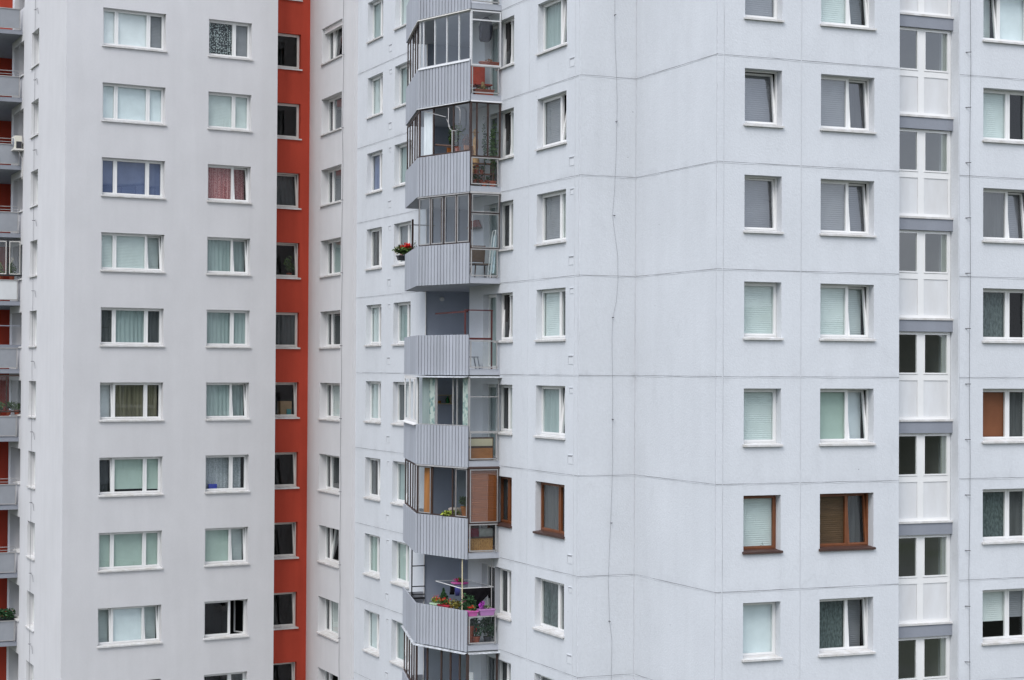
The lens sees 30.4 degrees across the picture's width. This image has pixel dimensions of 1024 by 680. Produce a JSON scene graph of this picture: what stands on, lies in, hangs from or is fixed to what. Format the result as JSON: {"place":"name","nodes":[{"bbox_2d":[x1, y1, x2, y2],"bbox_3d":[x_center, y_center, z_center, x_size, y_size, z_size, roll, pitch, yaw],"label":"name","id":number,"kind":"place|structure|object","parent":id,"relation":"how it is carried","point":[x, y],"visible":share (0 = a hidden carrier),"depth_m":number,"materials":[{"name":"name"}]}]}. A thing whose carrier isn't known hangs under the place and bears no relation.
{"place":"outdoors","nodes":[
{"label":"outdoors","id":0,"kind":"place"},
{"bbox_2d":[0,0,357,679],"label":"grey apartment building","id":1,"kind":"structure","parent":0,"point":[178,186],"depth_m":72.33,"materials":[{"name":"concrete"}]},
{"bbox_2d":[97,605,162,647],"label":"window","id":2,"kind":"structure","parent":1,"relation":"in","point":[133,625],"depth_m":70.77,"materials":[{"name":"white glass"}]},
{"bbox_2d":[98,531,162,572],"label":"window","id":3,"kind":"structure","parent":1,"relation":"in","point":[139,550],"depth_m":70.84,"materials":[{"name":"glass"}]},
{"bbox_2d":[98,456,163,496],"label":"window","id":4,"kind":"structure","parent":1,"relation":"in","point":[144,473],"depth_m":70.88,"materials":[{"name":"white glass"}]},
{"bbox_2d":[99,382,164,421],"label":"window","id":5,"kind":"structure","parent":1,"relation":"in","point":[119,401],"depth_m":70.91,"materials":[{"name":"white glass"}]},
{"bbox_2d":[99,307,164,346],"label":"window","id":6,"kind":"structure","parent":1,"relation":"in","point":[120,327],"depth_m":70.96,"materials":[{"name":"white glass"}]},
{"bbox_2d":[100,233,165,272],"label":"window","id":7,"kind":"structure","parent":1,"relation":"in","point":[120,252],"depth_m":71.00,"materials":[{"name":"white glass"}]},
{"bbox_2d":[101,158,165,199],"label":"window","id":8,"kind":"structure","parent":1,"relation":"in","point":[127,178],"depth_m":71.07,"materials":[{"name":"blue glass"}]},
{"bbox_2d":[101,83,166,125],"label":"window","id":9,"kind":"structure","parent":1,"relation":"in","point":[120,103],"depth_m":71.10,"materials":[{"name":"white glass"}]},
{"bbox_2d":[102,8,167,51],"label":"window","id":10,"kind":"structure","parent":1,"relation":"in","point":[121,29],"depth_m":71.14,"materials":[{"name":"white glass"}]},
{"bbox_2d":[203,599,248,639],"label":"window","id":11,"kind":"structure","parent":1,"relation":"in","point":[241,634],"depth_m":72.84,"materials":[{"name":"white glass"}]},
{"bbox_2d":[204,527,249,566],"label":"window","id":12,"kind":"structure","parent":1,"relation":"in","point":[223,546],"depth_m":72.86,"materials":[{"name":"glass"}]},
{"bbox_2d":[204,455,249,493],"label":"window","id":13,"kind":"structure","parent":1,"relation":"in","point":[223,471],"depth_m":72.97,"materials":[{"name":"glass"}]},
{"bbox_2d":[205,383,250,420],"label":"window","id":14,"kind":"structure","parent":1,"relation":"in","point":[224,401],"depth_m":72.95,"materials":[{"name":"glass"}]},
{"bbox_2d":[206,310,250,347],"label":"window","id":15,"kind":"structure","parent":1,"relation":"in","point":[225,328],"depth_m":73.00,"materials":[{"name":"glass"}]},
{"bbox_2d":[206,237,251,275],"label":"window","id":16,"kind":"structure","parent":1,"relation":"in","point":[225,256],"depth_m":73.02,"materials":[{"name":"glass"}]},
{"bbox_2d":[207,165,251,203],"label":"window","id":17,"kind":"structure","parent":1,"relation":"in","point":[225,183],"depth_m":73.09,"materials":[{"name":"red glass"}]},
{"bbox_2d":[207,92,252,131],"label":"window","id":18,"kind":"structure","parent":1,"relation":"in","point":[229,112],"depth_m":73.13,"materials":[{"name":"white glass"}]},
{"bbox_2d":[208,20,252,60],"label":"window","id":19,"kind":"structure","parent":1,"relation":"in","point":[231,40],"depth_m":73.16,"materials":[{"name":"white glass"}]},
{"bbox_2d":[274,592,298,629],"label":"window","id":20,"kind":"structure","parent":1,"relation":"in","point":[282,626],"depth_m":75.47,"materials":[{"name":"white glass"}]},
{"bbox_2d":[274,522,298,559],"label":"window","id":21,"kind":"structure","parent":1,"relation":"in","point":[281,556],"depth_m":75.56,"materials":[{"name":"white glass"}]},
{"bbox_2d":[275,452,299,488],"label":"window","id":22,"kind":"structure","parent":1,"relation":"in","point":[281,486],"depth_m":75.56,"materials":[{"name":"white plastic"}]},
{"bbox_2d":[275,382,299,418],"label":"window","id":23,"kind":"structure","parent":1,"relation":"in","point":[286,416],"depth_m":75.67,"materials":[{"name":"white plastic"}]},
{"bbox_2d":[276,312,299,348],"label":"window","id":24,"kind":"structure","parent":1,"relation":"in","point":[286,323],"depth_m":75.61,"materials":[{"name":"grey glass"}]},
{"bbox_2d":[276,242,300,278],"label":"window","id":25,"kind":"structure","parent":1,"relation":"in","point":[295,276],"depth_m":75.78,"materials":[{"name":"white plastic"}]},
{"bbox_2d":[277,173,300,209],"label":"window","id":26,"kind":"structure","parent":1,"relation":"in","point":[285,183],"depth_m":75.89,"materials":[{"name":"grey glass"}]},
{"bbox_2d":[316,598,337,641],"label":"window","id":27,"kind":"structure","parent":1,"relation":"in","point":[328,633],"depth_m":73.59,"materials":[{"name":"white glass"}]},
{"bbox_2d":[316,527,338,567],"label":"window","id":28,"kind":"structure","parent":1,"relation":"in","point":[331,562],"depth_m":73.75,"materials":[{"name":"white plastic"}]},
{"bbox_2d":[317,455,338,494],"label":"window","id":29,"kind":"structure","parent":1,"relation":"in","point":[334,481],"depth_m":73.72,"materials":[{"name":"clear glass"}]},
{"bbox_2d":[317,383,339,421],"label":"window","id":30,"kind":"structure","parent":1,"relation":"in","point":[335,387],"depth_m":73.74,"materials":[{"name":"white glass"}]},
{"bbox_2d":[318,311,339,348],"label":"window","id":31,"kind":"structure","parent":1,"relation":"in","point":[337,313],"depth_m":73.79,"materials":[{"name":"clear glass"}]},
{"bbox_2d":[318,239,340,277],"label":"window","id":32,"kind":"structure","parent":1,"relation":"in","point":[336,244],"depth_m":73.86,"materials":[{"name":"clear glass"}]},
{"bbox_2d":[319,167,340,206],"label":"window","id":33,"kind":"structure","parent":1,"relation":"in","point":[335,199],"depth_m":73.90,"materials":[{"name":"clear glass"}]},
{"bbox_2d":[319,95,341,136],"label":"window","id":34,"kind":"structure","parent":1,"relation":"in","point":[337,101],"depth_m":73.95,"materials":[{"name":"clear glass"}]},
{"bbox_2d":[320,20,341,65],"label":"window","id":35,"kind":"structure","parent":1,"relation":"in","point":[333,31],"depth_m":74.04,"materials":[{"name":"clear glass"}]},
{"label":"ground","id":36,"kind":"structure","parent":0,"visible":0},
{"bbox_2d":[354,0,1023,679],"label":"white apartment building","id":37,"kind":"structure","parent":36,"relation":"on","point":[736,392],"depth_m":52.48,"materials":[{"name":"concrete"}]},
{"bbox_2d":[362,611,378,656],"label":"window","id":38,"kind":"structure","parent":37,"relation":"in","point":[373,649],"depth_m":69.09,"materials":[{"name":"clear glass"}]},
{"bbox_2d":[362,534,379,578],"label":"window","id":39,"kind":"structure","parent":37,"relation":"in","point":[374,541],"depth_m":69.13,"materials":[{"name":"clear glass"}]},
{"bbox_2d":[363,458,379,501],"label":"window","id":40,"kind":"structure","parent":37,"relation":"in","point":[375,496],"depth_m":69.12,"materials":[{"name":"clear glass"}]},
{"bbox_2d":[363,381,380,423],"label":"window","id":41,"kind":"structure","parent":37,"relation":"in","point":[375,386],"depth_m":69.22,"materials":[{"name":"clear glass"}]},
{"bbox_2d":[364,305,380,346],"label":"window","id":42,"kind":"structure","parent":37,"relation":"in","point":[375,309],"depth_m":69.30,"materials":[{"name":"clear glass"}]},
{"bbox_2d":[364,228,381,270],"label":"window","id":43,"kind":"structure","parent":37,"relation":"in","point":[376,234],"depth_m":69.32,"materials":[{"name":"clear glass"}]},
{"bbox_2d":[365,151,381,194],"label":"window","id":44,"kind":"structure","parent":37,"relation":"in","point":[377,172],"depth_m":69.37,"materials":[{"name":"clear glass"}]},
{"bbox_2d":[365,75,382,119],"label":"window","id":45,"kind":"structure","parent":37,"relation":"in","point":[377,83],"depth_m":69.39,"materials":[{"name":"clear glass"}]},
{"bbox_2d":[366,0,382,43],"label":"window","id":46,"kind":"structure","parent":37,"relation":"in","point":[377,6],"depth_m":69.44,"materials":[{"name":"clear glass"}]},
{"bbox_2d":[390,462,404,505],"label":"window","id":47,"kind":"structure","parent":37,"relation":"in","point":[400,501],"depth_m":66.62,"materials":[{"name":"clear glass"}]},
{"bbox_2d":[391,382,403,425],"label":"window","id":48,"kind":"structure","parent":37,"relation":"in","point":[399,423],"depth_m":66.66,"materials":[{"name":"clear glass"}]},
{"bbox_2d":[389,621,408,669],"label":"window","id":49,"kind":"structure","parent":37,"relation":"in","point":[399,661],"depth_m":66.48,"materials":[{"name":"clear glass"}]},
{"bbox_2d":[390,541,408,588],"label":"window","id":50,"kind":"structure","parent":37,"relation":"in","point":[402,550],"depth_m":66.26,"materials":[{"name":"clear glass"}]},
{"bbox_2d":[391,302,410,345],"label":"window","id":51,"kind":"structure","parent":37,"relation":"in","point":[404,309],"depth_m":66.53,"materials":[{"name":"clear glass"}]},
{"bbox_2d":[392,222,410,266],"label":"window","id":52,"kind":"structure","parent":37,"relation":"in","point":[406,227],"depth_m":66.50,"materials":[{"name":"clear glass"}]},
{"bbox_2d":[393,63,409,108],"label":"window","id":53,"kind":"structure","parent":37,"relation":"in","point":[403,81],"depth_m":66.81,"materials":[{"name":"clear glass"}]},
{"bbox_2d":[392,142,411,187],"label":"window","id":54,"kind":"structure","parent":37,"relation":"in","point":[402,148],"depth_m":66.81,"materials":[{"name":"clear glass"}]},
{"bbox_2d":[435,309,492,368],"bbox_3d":[-1.553,-0.003,59.096,0.940,1.828,2.860,1,-1,-23],"label":"drying frame","id":55,"kind":"object","parent":37,"relation":"on","point":[465,311],"visible":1,"depth_m":57.97,"materials":[{"name":"red metal"}]},
{"bbox_2d":[436,579,493,588],"bbox_3d":[-1.475,7.161,58.764,1.128,0.932,2.178,1,-1,-24],"label":"laundry rack","id":56,"kind":"object","parent":37,"relation":"attached to","point":[465,586],"visible":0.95,"depth_m":58.60,"materials":[{"name":"grey metal"}]},
{"bbox_2d":[463,587,487,609],"bbox_3d":[-1.125,7.954,57.946,0.900,0.680,0.100,1,-1,-23],"label":"sweater","id":57,"kind":"object","parent":56,"relation":"hanging from","point":[480,594],"visible":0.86,"depth_m":57.96,"materials":[{"name":"black fabric"}]},
{"bbox_2d":[468,536,493,551],"bbox_3d":[-1.074,6.264,57.848,0.960,0.463,0.340,1,-1,-23],"label":"wicker chest","id":58,"kind":"object","parent":37,"relation":"on","point":[482,543],"visible":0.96,"depth_m":57.74,"materials":[{"name":"brown wood"}]},
{"bbox_2d":[470,245,491,277],"bbox_3d":[-0.992,-2.418,58.203,0.583,1.043,0.564,1,-1,-23],"label":"chair","id":59,"kind":"object","parent":37,"relation":"on","point":[478,255],"visible":0.72,"depth_m":58.39,"materials":[{"name":"brown plastic"}]},
{"bbox_2d":[469,437,493,460],"bbox_3d":[-1.028,3.344,57.873,0.920,0.703,0.220,1,-1,-23],"label":"sideboard","id":60,"kind":"object","parent":37,"relation":"on","point":[481,447],"visible":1,"depth_m":57.81,"materials":[{"name":"brown wood"}]},
{"bbox_2d":[471,66,492,92],"bbox_3d":[-0.980,-8.019,58.485,0.564,1.054,0.701,1,-1,-23],"label":"armchair","id":61,"kind":"object","parent":37,"relation":"on","point":[478,75],"visible":0.59,"depth_m":58.70,"materials":[{"name":"red fabric"}]},
{"bbox_2d":[479,17,492,41],"bbox_3d":[-0.806,-9.666,58.606,0.460,0.780,0.120,1,-1,-23],"label":"jacket","id":62,"kind":"object","parent":37,"relation":"hanging from","point":[485,31],"visible":0.92,"depth_m":58.57,"materials":[{"name":"grey fabric"}]},
{"bbox_2d":[480,617,496,641],"bbox_3d":[-0.713,8.863,57.814,0.542,0.869,0.575,0,-1,16],"label":"potted plant","id":63,"kind":"object","parent":37,"relation":"on","point":[488,625],"visible":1,"depth_m":57.73,"materials":[{"name":"green plant"}]},
{"bbox_2d":[488,384,495,457],"bbox_3d":[-0.495,2.538,58.573,0.152,2.317,1.065,1,-1,-22],"label":"balcony door","id":64,"kind":"structure","parent":37,"relation":"in","point":[491,387],"depth_m":58.95,"materials":[{"name":"white glass"}]},
{"bbox_2d":[488,294,495,368],"bbox_3d":[-0.478,-0.262,58.617,0.144,2.317,1.064,1,-1,-23],"label":"balcony door","id":65,"kind":"structure","parent":37,"relation":"in","point":[493,297],"depth_m":58.96,"materials":[{"name":"white glass"}]},
{"bbox_2d":[489,204,496,277],"bbox_3d":[-0.464,-3.062,58.660,0.142,2.317,1.064,1,-1,-23],"label":"balcony door","id":66,"kind":"structure","parent":37,"relation":"in","point":[493,208],"depth_m":59.05,"materials":[{"name":"white glass"}]},
{"bbox_2d":[489,120,498,186],"bbox_3d":[-0.601,-5.740,58.068,0.378,2.079,0.384,0,-1,42],"label":"climbing plant","id":67,"kind":"object","parent":37,"relation":"on","point":[492,147],"visible":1,"depth_m":58.03,"materials":[{"name":"green plant"}]},
{"bbox_2d":[490,25,497,95],"bbox_3d":[-0.432,-8.661,58.747,0.148,2.317,1.064,1,-1,-23],"label":"balcony door","id":68,"kind":"structure","parent":37,"relation":"in","point":[494,40],"depth_m":59.10,"materials":[{"name":"glass"}]},
{"bbox_2d":[494,568,510,621],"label":"balcony window","id":69,"kind":"structure","parent":37,"relation":"in","point":[504,615],"depth_m":57.41,"materials":[{"name":"white plastic"}]},
{"bbox_2d":[493,385,511,434],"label":"balcony window","id":70,"kind":"structure","parent":37,"relation":"in","point":[504,431],"depth_m":57.50,"materials":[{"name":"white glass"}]},
{"bbox_2d":[494,476,511,527],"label":"balcony window","id":71,"kind":"structure","parent":37,"relation":"in","point":[504,523],"depth_m":57.43,"materials":[{"name":"brown wood"}]},
{"bbox_2d":[494,293,512,342],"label":"balcony window","id":72,"kind":"structure","parent":37,"relation":"in","point":[509,339],"depth_m":57.48,"materials":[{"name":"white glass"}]},
{"bbox_2d":[495,109,513,161],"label":"balcony window","id":73,"kind":"structure","parent":37,"relation":"in","point":[511,154],"depth_m":57.57,"materials":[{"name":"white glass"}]},
{"bbox_2d":[495,18,513,70],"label":"balcony window","id":74,"kind":"structure","parent":37,"relation":"in","point":[511,63],"depth_m":57.76,"materials":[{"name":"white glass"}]},
{"bbox_2d":[498,201,512,251],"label":"balcony window","id":75,"kind":"structure","parent":37,"relation":"in","point":[510,208],"depth_m":57.61,"materials":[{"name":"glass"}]},
{"bbox_2d":[532,578,563,637],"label":"window","id":76,"kind":"structure","parent":37,"relation":"in","point":[552,593],"depth_m":54.50,"materials":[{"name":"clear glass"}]},
{"bbox_2d":[533,482,564,538],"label":"window","id":77,"kind":"structure","parent":37,"relation":"in","point":[551,494],"depth_m":54.60,"materials":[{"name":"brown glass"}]},
{"bbox_2d":[533,386,564,439],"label":"window","id":78,"kind":"structure","parent":37,"relation":"in","point":[553,397],"depth_m":54.61,"materials":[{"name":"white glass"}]},
{"bbox_2d":[534,288,565,341],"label":"window","id":79,"kind":"structure","parent":37,"relation":"in","point":[553,303],"depth_m":54.69,"materials":[{"name":"white glass"}]},
{"bbox_2d":[534,190,565,245],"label":"window","id":80,"kind":"structure","parent":37,"relation":"in","point":[553,231],"depth_m":54.76,"materials":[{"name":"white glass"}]},
{"bbox_2d":[535,93,566,150],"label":"window","id":81,"kind":"structure","parent":37,"relation":"in","point":[554,118],"depth_m":54.80,"materials":[{"name":"white glass"}]},
{"bbox_2d":[535,0,566,55],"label":"window","id":82,"kind":"structure","parent":37,"relation":"in","point":[555,12],"depth_m":54.81,"materials":[{"name":"white glass"}]},
{"bbox_2d":[742,602,782,661],"bbox_3d":[6.489,7.638,49.444,1.200,1.522,0.422,1,-1,-23],"label":"window","id":83,"kind":"structure","parent":37,"relation":"in","point":[759,617],"depth_m":49.65,"materials":[{"name":"white glass"}]},
{"bbox_2d":[742,495,782,554],"bbox_3d":[6.506,4.838,49.484,1.200,1.522,0.415,1,-1,-23],"label":"window","id":84,"kind":"structure","parent":37,"relation":"in","point":[759,511],"depth_m":49.69,"materials":[{"name":"brown glass"}]},
{"bbox_2d":[743,388,783,446],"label":"window","id":85,"kind":"structure","parent":37,"relation":"in","point":[759,403],"depth_m":49.73,"materials":[{"name":"white glass"}]},
{"bbox_2d":[743,282,783,339],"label":"window","id":86,"kind":"structure","parent":37,"relation":"in","point":[759,297],"depth_m":49.77,"materials":[{"name":"white glass"}]},
{"bbox_2d":[743,176,783,233],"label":"window","id":87,"kind":"structure","parent":37,"relation":"in","point":[756,199],"depth_m":50.01,"materials":[{"name":"white glass"}]},
{"bbox_2d":[744,70,784,127],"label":"window","id":88,"kind":"structure","parent":37,"relation":"in","point":[757,86],"depth_m":50.06,"materials":[{"name":"white glass"}]},
{"bbox_2d":[744,0,784,21],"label":"window","id":89,"kind":"structure","parent":37,"relation":"in","point":[765,10],"depth_m":49.89,"materials":[{"name":"white glass"}]},
{"bbox_2d":[818,597,875,656],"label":"window","id":90,"kind":"structure","parent":37,"relation":"in","point":[839,622],"depth_m":50.63,"materials":[{"name":"white glass"}]},
{"bbox_2d":[819,493,875,551],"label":"window","id":91,"kind":"structure","parent":37,"relation":"in","point":[839,512],"depth_m":50.67,"materials":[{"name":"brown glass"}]},
{"bbox_2d":[819,389,875,445],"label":"window","id":92,"kind":"structure","parent":37,"relation":"in","point":[839,408],"depth_m":50.72,"materials":[{"name":"white glass"}]},
{"bbox_2d":[819,284,875,340],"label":"window","id":93,"kind":"structure","parent":37,"relation":"in","point":[840,305],"depth_m":50.76,"materials":[{"name":"white glass"}]},
{"bbox_2d":[820,180,876,237],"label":"window","id":94,"kind":"structure","parent":37,"relation":"in","point":[840,200],"depth_m":50.80,"materials":[{"name":"white glass"}]},
{"bbox_2d":[820,76,876,133],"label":"window","id":95,"kind":"structure","parent":37,"relation":"in","point":[840,96],"depth_m":50.84,"materials":[{"name":"white glass"}]},
{"bbox_2d":[820,0,876,30],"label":"window","id":96,"kind":"structure","parent":37,"relation":"in","point":[834,13],"depth_m":50.88,"materials":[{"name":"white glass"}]},
{"bbox_2d":[898,635,949,679],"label":"stair window","id":97,"kind":"structure","parent":37,"relation":"in","point":[919,641],"depth_m":51.89,"materials":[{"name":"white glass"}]},
{"bbox_2d":[898,534,952,626],"bbox_3d":[11.231,6.609,51.855,2.220,2.475,0.190,1,-1,-23],"label":"stair window","id":98,"kind":"structure","parent":37,"relation":"in","point":[924,599],"depth_m":51.94,"materials":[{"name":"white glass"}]},
{"bbox_2d":[899,433,952,523],"bbox_3d":[11.246,3.809,51.898,2.220,2.475,0.190,1,-1,-23],"label":"stair window","id":99,"kind":"structure","parent":37,"relation":"in","point":[923,498],"depth_m":51.98,"materials":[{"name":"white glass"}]},
{"bbox_2d":[899,331,952,421],"bbox_3d":[11.261,1.009,51.941,2.220,2.475,0.190,1,-1,-23],"label":"stair window","id":100,"kind":"structure","parent":37,"relation":"in","point":[920,400],"depth_m":52.02,"materials":[{"name":"white glass"}]},
{"bbox_2d":[899,230,953,320],"bbox_3d":[11.276,-1.790,51.983,2.220,2.475,0.190,1,-1,-23],"label":"stair window","id":101,"kind":"structure","parent":37,"relation":"in","point":[922,296],"depth_m":52.06,"materials":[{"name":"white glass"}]},
{"bbox_2d":[899,128,953,219],"bbox_3d":[11.291,-4.590,52.026,2.220,2.475,0.190,1,-1,-23],"label":"stair window","id":102,"kind":"structure","parent":37,"relation":"in","point":[922,195],"depth_m":52.11,"materials":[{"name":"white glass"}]},
{"bbox_2d":[900,27,953,118],"bbox_3d":[11.306,-7.390,52.069,2.220,2.475,0.190,1,-1,-23],"label":"stair window","id":103,"kind":"structure","parent":37,"relation":"in","point":[925,93],"depth_m":52.16,"materials":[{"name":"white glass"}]},
{"bbox_2d":[900,0,953,18],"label":"stair window","id":104,"kind":"structure","parent":37,"relation":"in","point":[927,8],"depth_m":52.22,"materials":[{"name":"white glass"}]},
{"bbox_2d":[982,588,1023,645],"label":"window","id":105,"kind":"structure","parent":37,"relation":"in","point":[1000,604],"depth_m":52.90,"materials":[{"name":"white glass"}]},
{"bbox_2d":[982,488,1023,544],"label":"window","id":106,"kind":"structure","parent":37,"relation":"in","point":[1003,509],"depth_m":52.94,"materials":[{"name":"grey glass"}]},
{"bbox_2d":[982,389,1023,443],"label":"window","id":107,"kind":"structure","parent":37,"relation":"in","point":[1003,409],"depth_m":52.99,"materials":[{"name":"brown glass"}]},
{"bbox_2d":[982,289,1023,342],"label":"window","id":108,"kind":"structure","parent":37,"relation":"in","point":[995,301],"depth_m":52.99,"materials":[{"name":"grey glass"}]},
{"bbox_2d":[982,189,1023,243],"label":"window","id":109,"kind":"structure","parent":37,"relation":"in","point":[1000,207],"depth_m":53.07,"materials":[{"name":"grey glass"}]},
{"bbox_2d":[982,89,1023,143],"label":"window","id":110,"kind":"structure","parent":37,"relation":"in","point":[996,103],"depth_m":53.08,"materials":[{"name":"white glass"}]},
{"bbox_2d":[982,0,1023,44],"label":"window","id":111,"kind":"structure","parent":37,"relation":"in","point":[1007,15],"depth_m":53.28,"materials":[{"name":"white glass"}]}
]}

